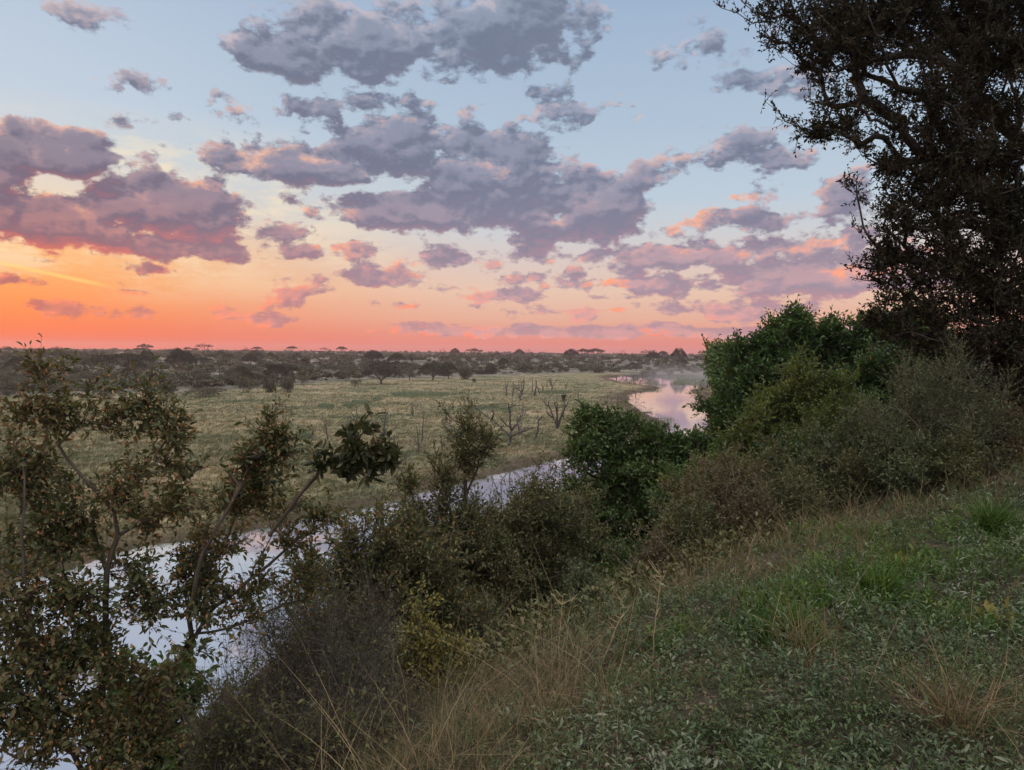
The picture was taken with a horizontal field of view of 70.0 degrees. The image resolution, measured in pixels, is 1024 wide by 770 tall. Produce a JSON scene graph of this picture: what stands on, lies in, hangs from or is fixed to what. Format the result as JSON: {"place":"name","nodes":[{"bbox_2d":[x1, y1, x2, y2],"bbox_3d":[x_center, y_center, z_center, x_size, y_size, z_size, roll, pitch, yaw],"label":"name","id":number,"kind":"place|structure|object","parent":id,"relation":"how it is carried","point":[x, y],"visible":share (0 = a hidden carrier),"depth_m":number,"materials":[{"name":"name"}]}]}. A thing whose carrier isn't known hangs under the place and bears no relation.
{"place":"outdoors","nodes":[
{"label":"outdoors","id":0,"kind":"place"},
{"bbox_2d":[0,375,710,769],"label":"river","id":1,"kind":"structure","parent":0,"point":[670,399],"depth_m":40.82,"materials":[{"name":"grey liquid"}]},
{"bbox_2d":[669,375,707,384],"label":"reed bed","id":2,"kind":"object","parent":1,"relation":"on","point":[680,378],"visible":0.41,"depth_m":327.33,"materials":[{"name":"plant"}]},
{"bbox_2d":[0,350,1023,769],"bbox_3d":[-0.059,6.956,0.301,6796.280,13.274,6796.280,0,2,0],"label":"ground","id":3,"kind":"structure","parent":0,"point":[574,376],"depth_m":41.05,"materials":[{"name":"green plant"}]},
{"bbox_2d":[0,379,19,393],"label":"savanna bush","id":4,"kind":"object","parent":3,"relation":"on","point":[10,385],"visible":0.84,"depth_m":187.57,"materials":[{"name":"green plant"}]},
{"bbox_2d":[3,355,30,372],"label":"thorn tree","id":5,"kind":"object","parent":3,"relation":"on","point":[13,360],"visible":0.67,"depth_m":290.02,"materials":[{"name":"green plant"}]},
{"bbox_2d":[72,353,102,368],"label":"acacia tree","id":6,"kind":"object","parent":3,"relation":"on","point":[89,358],"visible":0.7,"depth_m":292.24,"materials":[{"name":"green plant"}]},
{"bbox_2d":[81,356,102,367],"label":"thorn tree","id":7,"kind":"object","parent":3,"relation":"on","point":[87,361],"visible":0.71,"depth_m":308.89,"materials":[{"name":"green plant"}]},
{"bbox_2d":[92,382,120,399],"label":"savanna bush","id":8,"kind":"object","parent":3,"relation":"on","point":[108,394],"visible":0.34,"depth_m":168.79,"materials":[{"name":"green plant"}]},
{"bbox_2d":[94,353,160,370],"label":"acacia tree","id":9,"kind":"object","parent":3,"relation":"on","point":[129,357],"visible":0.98,"depth_m":251.63,"materials":[{"name":"green plant"}]},
{"bbox_2d":[121,360,147,368],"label":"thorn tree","id":10,"kind":"object","parent":3,"relation":"on","point":[137,365],"visible":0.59,"depth_m":295.70,"materials":[{"name":"green plant"}]},
{"bbox_2d":[72,630,220,769],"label":"green bush","id":11,"kind":"object","parent":3,"relation":"on","point":[167,759],"visible":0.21,"depth_m":5.32,"materials":[{"name":"green plant"}]},
{"bbox_2d":[159,382,178,395],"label":"savanna bush","id":12,"kind":"object","parent":3,"relation":"on","point":[172,389],"visible":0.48,"depth_m":188.38,"materials":[{"name":"green plant"}]},
{"bbox_2d":[162,348,198,369],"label":"acacia tree","id":13,"kind":"object","parent":3,"relation":"on","point":[181,354],"visible":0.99,"depth_m":305.96,"materials":[{"name":"green plant"}]},
{"bbox_2d":[0,333,406,769],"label":"fruiting shrub","id":14,"kind":"object","parent":3,"relation":"on","point":[30,651],"visible":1,"depth_m":3.74,"materials":[{"name":"green plant"}]},
{"bbox_2d":[184,386,226,396],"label":"savanna bush","id":15,"kind":"object","parent":3,"relation":"on","point":[207,390],"visible":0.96,"depth_m":184.82,"materials":[{"name":"green plant"}]},
{"bbox_2d":[204,349,232,374],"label":"acacia tree","id":16,"kind":"object","parent":3,"relation":"on","point":[223,354],"visible":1,"depth_m":307.32,"materials":[{"name":"green plant"}]},
{"bbox_2d":[168,667,299,769],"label":"scrub bush","id":17,"kind":"object","parent":3,"relation":"on","point":[189,753],"visible":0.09,"depth_m":4.23,"materials":[{"name":"green plant"}]},
{"bbox_2d":[233,374,254,392],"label":"savanna bush","id":18,"kind":"object","parent":3,"relation":"on","point":[244,383],"visible":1,"depth_m":202.35,"materials":[{"name":"green plant"}]},
{"bbox_2d":[237,369,255,385],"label":"thorn tree","id":19,"kind":"object","parent":3,"relation":"on","point":[246,372],"visible":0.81,"depth_m":237.66,"materials":[{"name":"green plant"}]},
{"bbox_2d":[239,354,257,362],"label":"thorn tree","id":20,"kind":"object","parent":3,"relation":"on","point":[252,358],"visible":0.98,"depth_m":391.46,"materials":[{"name":"green plant"}]},
{"bbox_2d":[196,608,317,735],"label":"scrub bush","id":21,"kind":"object","parent":3,"relation":"on","point":[272,680],"visible":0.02,"depth_m":4.90,"materials":[{"name":"green plant"}]},
{"bbox_2d":[262,377,276,392],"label":"savanna bush","id":22,"kind":"object","parent":3,"relation":"on","point":[268,384],"visible":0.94,"depth_m":206.31,"materials":[{"name":"green plant"}]},
{"bbox_2d":[263,361,287,378],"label":"thorn tree","id":23,"kind":"object","parent":3,"relation":"on","point":[277,369],"visible":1,"depth_m":250.73,"materials":[{"name":"green plant"}]},
{"bbox_2d":[142,653,419,769],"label":"thorn bush","id":24,"kind":"object","parent":3,"relation":"on","point":[260,750],"visible":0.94,"depth_m":3.80,"materials":[{"name":"green plant"}]},
{"bbox_2d":[279,377,293,392],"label":"savanna bush","id":25,"kind":"object","parent":3,"relation":"on","point":[287,384],"visible":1,"depth_m":206.58,"materials":[{"name":"green plant"}]},
{"bbox_2d":[235,579,383,718],"bbox_3d":[-1.330,2.004,5.121,0.913,1.221,1.112,-2,4,-45],"label":"scrub bush","id":26,"kind":"object","parent":3,"relation":"on","point":[314,641],"visible":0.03,"depth_m":5.12,"materials":[{"name":"green plant"}]},
{"bbox_2d":[170,549,473,769],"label":"thorn bush","id":27,"kind":"object","parent":3,"relation":"on","point":[327,657],"visible":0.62,"depth_m":4.43,"materials":[{"name":"green plant"}]},
{"bbox_2d":[334,370,351,378],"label":"savanna bush","id":28,"kind":"object","parent":3,"relation":"on","point":[339,374],"visible":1,"depth_m":310.57,"materials":[{"name":"green plant"}]},
{"bbox_2d":[187,381,501,415],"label":"wire fence","id":29,"kind":"object","parent":3,"relation":"on","point":[337,400],"visible":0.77,"depth_m":167.38,"materials":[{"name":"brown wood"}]},
{"bbox_2d":[0,347,707,390],"bbox_3d":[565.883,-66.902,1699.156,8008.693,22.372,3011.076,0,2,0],"label":"distant bushland","id":30,"kind":"structure","parent":3,"relation":"on","point":[312,372],"depth_m":459.19,"materials":[{"name":"green plant"}]},
{"bbox_2d":[0,375,711,581],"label":"floodplain grass","id":31,"kind":"structure","parent":3,"relation":"on","point":[81,465],"depth_m":95.05,"materials":[{"name":"plant"}]},
{"bbox_2d":[297,653,415,752],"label":"scrub bush","id":32,"kind":"object","parent":3,"relation":"on","point":[337,663],"visible":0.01,"depth_m":4.46,"materials":[{"name":"green plant"}]},
{"bbox_2d":[16,375,715,582],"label":"shore sedge","id":33,"kind":"object","parent":3,"relation":"on","point":[186,539],"visible":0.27,"depth_m":63.75,"materials":[{"name":"green plant"}]},
{"bbox_2d":[361,350,384,365],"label":"acacia tree","id":34,"kind":"object","parent":3,"relation":"on","point":[373,355],"visible":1,"depth_m":443.37,"materials":[{"name":"green plant"}]},
{"bbox_2d":[357,359,404,383],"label":"acacia tree","id":35,"kind":"object","parent":3,"relation":"on","point":[386,370],"visible":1,"depth_m":264.03,"materials":[{"name":"green plant"}]},
{"bbox_2d":[328,608,441,710],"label":"scrub bush","id":36,"kind":"object","parent":3,"relation":"on","point":[388,657],"visible":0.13,"depth_m":4.96,"materials":[{"name":"green plant"}]},
{"bbox_2d":[271,482,501,653],"bbox_3d":[-1.126,1.743,6.258,1.825,1.909,1.316,-1,3,-24],"label":"podded shrub","id":37,"kind":"object","parent":3,"relation":"on","point":[399,539],"visible":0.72,"depth_m":6.08,"materials":[{"name":"green plant"}]},
{"bbox_2d":[387,352,407,361],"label":"acacia tree","id":38,"kind":"object","parent":3,"relation":"on","point":[394,355],"visible":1,"depth_m":458.58,"materials":[{"name":"green plant"}]},
{"bbox_2d":[391,390,451,398],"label":"sedge patch","id":39,"kind":"object","parent":3,"relation":"on","point":[414,395],"visible":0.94,"depth_m":198.51,"materials":[{"name":"green plant"}]},
{"bbox_2d":[375,574,484,713],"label":"yellowing shrub","id":40,"kind":"object","parent":3,"relation":"on","point":[427,642],"visible":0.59,"depth_m":5.14,"materials":[{"name":"green plant"}]},
{"bbox_2d":[415,359,449,379],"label":"acacia tree","id":41,"kind":"object","parent":3,"relation":"on","point":[432,366],"visible":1,"depth_m":306.16,"materials":[{"name":"green plant"}]},
{"bbox_2d":[440,362,457,378],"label":"acacia tree","id":42,"kind":"object","parent":3,"relation":"on","point":[450,365],"visible":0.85,"depth_m":325.04,"materials":[{"name":"green plant"}]},
{"bbox_2d":[382,388,543,633],"bbox_3d":[-0.464,1.481,7.513,1.560,2.878,1.429,2,3,24],"label":"spire shrub","id":43,"kind":"object","parent":3,"relation":"on","point":[486,564],"visible":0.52,"depth_m":7.44,"materials":[{"name":"green plant"}]},
{"bbox_2d":[458,365,472,378],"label":"savanna bush","id":44,"kind":"object","parent":3,"relation":"on","point":[464,372],"visible":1,"depth_m":321.55,"materials":[{"name":"green plant"}]},
{"bbox_2d":[434,584,528,680],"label":"scrub bush","id":45,"kind":"object","parent":3,"relation":"on","point":[481,627],"visible":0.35,"depth_m":6.16,"materials":[{"name":"green plant"}]},
{"bbox_2d":[485,362,497,373],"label":"savanna bush","id":46,"kind":"object","parent":3,"relation":"on","point":[491,367],"visible":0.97,"depth_m":397.48,"materials":[{"name":"green plant"}]},
{"bbox_2d":[463,391,535,445],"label":"dead tree","id":47,"kind":"object","parent":3,"relation":"on","point":[511,430],"visible":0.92,"depth_m":91.21,"materials":[{"name":"brown wood"}]},
{"bbox_2d":[178,472,823,768],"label":"slope undergrowth","id":48,"kind":"object","parent":3,"relation":"on","point":[606,587],"visible":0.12,"depth_m":6.94,"materials":[{"name":"green plant"}]},
{"bbox_2d":[513,361,537,371],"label":"savanna bush","id":49,"kind":"object","parent":3,"relation":"on","point":[525,366],"visible":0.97,"depth_m":442.60,"materials":[{"name":"green plant"}]},
{"bbox_2d":[467,446,636,625],"bbox_3d":[0.202,1.882,8.288,2.227,2.290,1.635,-1,3,-25],"label":"rounded shrub","id":50,"kind":"object","parent":3,"relation":"on","point":[553,516],"visible":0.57,"depth_m":8.14,"materials":[{"name":"green plant"}]},
{"bbox_2d":[537,389,571,394],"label":"sedge patch","id":51,"kind":"object","parent":3,"relation":"on","point":[560,391],"visible":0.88,"depth_m":216.40,"materials":[{"name":"plant"}]},
{"bbox_2d":[539,391,573,428],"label":"dead tree","id":52,"kind":"object","parent":3,"relation":"on","point":[563,407],"visible":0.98,"depth_m":112.13,"materials":[{"name":"grey wood"}]},
{"bbox_2d":[542,590,577,680],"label":"grass stalk","id":53,"kind":"object","parent":3,"relation":"on","point":[559,636],"depth_m":4.33,"materials":[{"name":"plant"}]},
{"bbox_2d":[563,349,578,358],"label":"acacia tree","id":54,"kind":"object","parent":3,"relation":"on","point":[573,352],"visible":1,"depth_m":637.74,"materials":[{"name":"green plant"}]},
{"bbox_2d":[537,553,623,622],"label":"scrub bush","id":55,"kind":"object","parent":3,"relation":"on","point":[586,578],"visible":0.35,"depth_m":6.85,"materials":[{"name":"green plant"}]},
{"bbox_2d":[162,418,1023,769],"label":"dry grass","id":56,"kind":"structure","parent":3,"relation":"on","point":[548,668],"depth_m":4.38,"materials":[{"name":"plant"}]},
{"bbox_2d":[589,366,607,372],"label":"savanna bush","id":57,"kind":"object","parent":3,"relation":"on","point":[598,369],"visible":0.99,"depth_m":448.93,"materials":[{"name":"green plant"}]},
{"bbox_2d":[580,605,630,668],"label":"grass stalk","id":58,"kind":"object","parent":3,"relation":"on","point":[614,629],"depth_m":4.42,"materials":[{"name":"plant"}]},
{"bbox_2d":[599,592,636,640],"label":"grass stalk","id":59,"kind":"object","parent":3,"relation":"on","point":[620,615],"depth_m":4.92,"materials":[{"name":"plant"}]},
{"bbox_2d":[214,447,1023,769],"bbox_3d":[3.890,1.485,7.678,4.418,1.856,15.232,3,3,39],"label":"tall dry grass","id":60,"kind":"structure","parent":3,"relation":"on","point":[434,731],"depth_m":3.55,"materials":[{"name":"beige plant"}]},
{"bbox_2d":[590,526,652,591],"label":"scrub bush","id":61,"kind":"object","parent":3,"relation":"on","point":[623,555],"visible":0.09,"depth_m":9.20,"materials":[{"name":"green plant"}]},
{"bbox_2d":[231,408,1023,769],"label":"ground cover","id":62,"kind":"object","parent":3,"relation":"on","point":[757,741],"visible":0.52,"depth_m":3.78,"materials":[{"name":"green plant"}]},
{"bbox_2d":[625,379,661,391],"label":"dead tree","id":63,"kind":"object","parent":3,"relation":"on","point":[652,390],"visible":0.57,"depth_m":309.48,"materials":[{"name":"wood"}]},
{"bbox_2d":[551,395,739,572],"bbox_3d":[2.743,2.257,14.429,3.780,4.102,2.386,-1,3,-28],"label":"bush","id":64,"kind":"object","parent":3,"relation":"on","point":[626,469],"visible":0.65,"depth_m":14.13,"materials":[{"name":"green plant"}]},
{"bbox_2d":[611,518,699,592],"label":"scrub bush","id":65,"kind":"object","parent":3,"relation":"on","point":[657,549],"visible":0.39,"depth_m":7.67,"materials":[{"name":"green plant"}]},
{"bbox_2d":[638,560,680,662],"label":"grass stalk","id":66,"kind":"object","parent":3,"relation":"on","point":[657,605],"depth_m":4.23,"materials":[{"name":"plant"}]},
{"bbox_2d":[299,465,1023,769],"bbox_3d":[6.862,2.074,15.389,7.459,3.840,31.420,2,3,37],"label":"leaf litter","id":67,"kind":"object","parent":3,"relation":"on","point":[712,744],"visible":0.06,"depth_m":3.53,"materials":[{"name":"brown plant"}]},
{"bbox_2d":[640,455,713,535],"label":"scrub bush","id":68,"kind":"object","parent":3,"relation":"on","point":[657,493],"visible":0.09,"depth_m":11.48,"materials":[{"name":"green plant"}]},
{"bbox_2d":[670,348,687,363],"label":"acacia tree","id":69,"kind":"object","parent":3,"relation":"on","point":[675,352],"visible":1,"depth_m":557.95,"materials":[{"name":"green plant"}]},
{"bbox_2d":[625,466,736,565],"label":"scrub bush","id":70,"kind":"object","parent":3,"relation":"on","point":[693,525],"visible":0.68,"depth_m":8.48,"materials":[{"name":"green plant"}]},
{"bbox_2d":[654,439,741,496],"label":"scrub bush","id":71,"kind":"object","parent":3,"relation":"on","point":[698,457],"visible":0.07,"depth_m":11.95,"materials":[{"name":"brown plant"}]},
{"bbox_2d":[658,434,768,521],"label":"scrub bush","id":72,"kind":"object","parent":3,"relation":"on","point":[717,470],"visible":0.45,"depth_m":9.53,"materials":[{"name":"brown plant"}]},
{"bbox_2d":[699,338,734,375],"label":"bush","id":73,"kind":"object","parent":3,"relation":"on","point":[706,362],"depth_m":190.20,"materials":[{"name":"green plant"}]},
{"bbox_2d":[705,341,730,387],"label":"bush","id":74,"kind":"object","parent":3,"relation":"on","point":[710,359],"visible":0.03,"depth_m":134.91,"materials":[{"name":"green plant"}]},
{"bbox_2d":[704,343,734,392],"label":"bush","id":75,"kind":"object","parent":3,"relation":"on","point":[713,376],"visible":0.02,"depth_m":95.03,"materials":[{"name":"green plant"}]},
{"bbox_2d":[691,450,773,515],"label":"scrub bush","id":76,"kind":"object","parent":3,"relation":"on","point":[751,482],"visible":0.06,"depth_m":9.81,"materials":[{"name":"green plant"}]},
{"bbox_2d":[697,463,806,550],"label":"scrub bush","id":77,"kind":"object","parent":3,"relation":"on","point":[738,493],"visible":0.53,"depth_m":8.80,"materials":[{"name":"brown plant"}]},
{"bbox_2d":[717,576,841,647],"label":"grass tuft","id":78,"kind":"object","parent":3,"relation":"on","point":[781,612],"visible":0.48,"depth_m":4.36,"materials":[{"name":"green plant"}]},
{"bbox_2d":[725,425,837,513],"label":"scrub bush","id":79,"kind":"object","parent":3,"relation":"on","point":[779,457],"visible":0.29,"depth_m":10.52,"materials":[{"name":"green plant"}]},
{"bbox_2d":[690,339,884,476],"bbox_3d":[5.538,1.247,15.661,4.328,4.471,2.490,0,3,-16],"label":"broadleaf bush","id":80,"kind":"object","parent":3,"relation":"on","point":[800,386],"visible":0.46,"depth_m":15.56,"materials":[{"name":"green plant"}]},
{"bbox_2d":[738,453,843,534],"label":"scrub bush","id":81,"kind":"object","parent":3,"relation":"on","point":[791,486],"visible":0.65,"depth_m":9.08,"materials":[{"name":"green plant"}]},
{"bbox_2d":[682,294,900,438],"bbox_3d":[8.156,0.528,20.858,7.096,6.343,3.523,0,3,-11],"label":"bush","id":82,"kind":"object","parent":3,"relation":"on","point":[830,341],"visible":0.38,"depth_m":20.64,"materials":[{"name":"green plant"}]},
{"bbox_2d":[755,419,830,485],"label":"scrub bush","id":83,"kind":"object","parent":3,"relation":"on","point":[797,440],"visible":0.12,"depth_m":12.38,"materials":[{"name":"green plant"}]},
{"bbox_2d":[742,580,879,675],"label":"straw tuft","id":84,"kind":"object","parent":3,"relation":"on","point":[804,634],"visible":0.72,"depth_m":4.14,"materials":[{"name":"beige plant"}]},
{"bbox_2d":[615,504,1023,666],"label":"green weeds","id":85,"kind":"object","parent":3,"relation":"on","point":[859,593],"visible":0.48,"depth_m":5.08,"materials":[{"name":"green plant"}]},
{"bbox_2d":[791,385,874,507],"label":"scrub bush","id":86,"kind":"object","parent":3,"relation":"on","point":[827,416],"visible":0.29,"depth_m":13.95,"materials":[{"name":"green plant"}]},
{"bbox_2d":[781,404,885,510],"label":"scrub bush","id":87,"kind":"object","parent":3,"relation":"on","point":[823,441],"visible":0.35,"depth_m":11.11,"materials":[{"name":"green plant"}]},
{"bbox_2d":[817,447,895,514],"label":"scrub bush","id":88,"kind":"object","parent":3,"relation":"on","point":[853,466],"visible":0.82,"depth_m":10.17,"materials":[{"name":"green plant"}]},
{"bbox_2d":[822,389,906,461],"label":"scrub bush","id":89,"kind":"object","parent":3,"relation":"on","point":[854,423],"visible":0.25,"depth_m":11.71,"materials":[{"name":"green plant"}]},
{"bbox_2d":[714,0,1023,419],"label":"spreading tree","id":90,"kind":"object","parent":3,"relation":"on","point":[847,28],"visible":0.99,"depth_m":11.24,"materials":[{"name":"green plant"}]},
{"bbox_2d":[832,550,922,606],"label":"grass tuft","id":91,"kind":"object","parent":3,"relation":"on","point":[884,577],"visible":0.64,"depth_m":5.13,"materials":[{"name":"green plant"}]},
{"bbox_2d":[820,325,978,447],"bbox_3d":[8.996,0.384,17.169,4.584,3.944,2.629,0,2,0],"label":"broadleaf bush","id":92,"kind":"object","parent":3,"relation":"on","point":[872,361],"visible":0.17,"depth_m":17.19,"materials":[{"name":"green plant"}]},
{"bbox_2d":[857,414,944,500],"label":"scrub bush","id":93,"kind":"object","parent":3,"relation":"on","point":[889,467],"visible":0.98,"depth_m":9.69,"materials":[{"name":"green plant"}]},
{"bbox_2d":[864,290,952,357],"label":"distant tree","id":94,"kind":"object","parent":3,"relation":"on","point":[922,321],"visible":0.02,"depth_m":43.44,"materials":[{"name":"green plant"}]},
{"bbox_2d":[886,405,952,485],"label":"scrub bush","id":95,"kind":"object","parent":3,"relation":"on","point":[925,440],"visible":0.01,"depth_m":10.70,"materials":[{"name":"green plant"}]},
{"bbox_2d":[848,324,1023,512],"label":"thorn bush","id":96,"kind":"object","parent":3,"relation":"on","point":[907,392],"visible":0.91,"depth_m":10.22,"materials":[{"name":"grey plant"}]},
{"bbox_2d":[855,625,1023,758],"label":"straw tuft","id":97,"kind":"object","parent":3,"relation":"on","point":[945,712],"visible":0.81,"depth_m":3.16,"materials":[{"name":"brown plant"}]},
{"bbox_2d":[918,413,1014,491],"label":"scrub bush","id":98,"kind":"object","parent":3,"relation":"on","point":[950,454],"visible":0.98,"depth_m":9.60,"materials":[{"name":"green plant"}]},
{"bbox_2d":[936,479,1023,537],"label":"grass tuft","id":99,"kind":"object","parent":3,"relation":"on","point":[997,518],"visible":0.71,"depth_m":7.26,"materials":[{"name":"green plant"}]},
{"bbox_2d":[963,595,1023,629],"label":"yellow weed","id":100,"kind":"object","parent":3,"relation":"on","point":[988,606],"visible":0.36,"depth_m":4.75,"materials":[{"name":"green plant"}]},
{"bbox_2d":[968,379,1023,466],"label":"scrub bush","id":101,"kind":"object","parent":3,"relation":"on","point":[1017,439],"visible":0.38,"depth_m":10.36,"materials":[{"name":"green plant"}]},
{"bbox_2d":[0,0,1023,353],"label":"sky","id":102,"kind":"structure","parent":0,"point":[553,176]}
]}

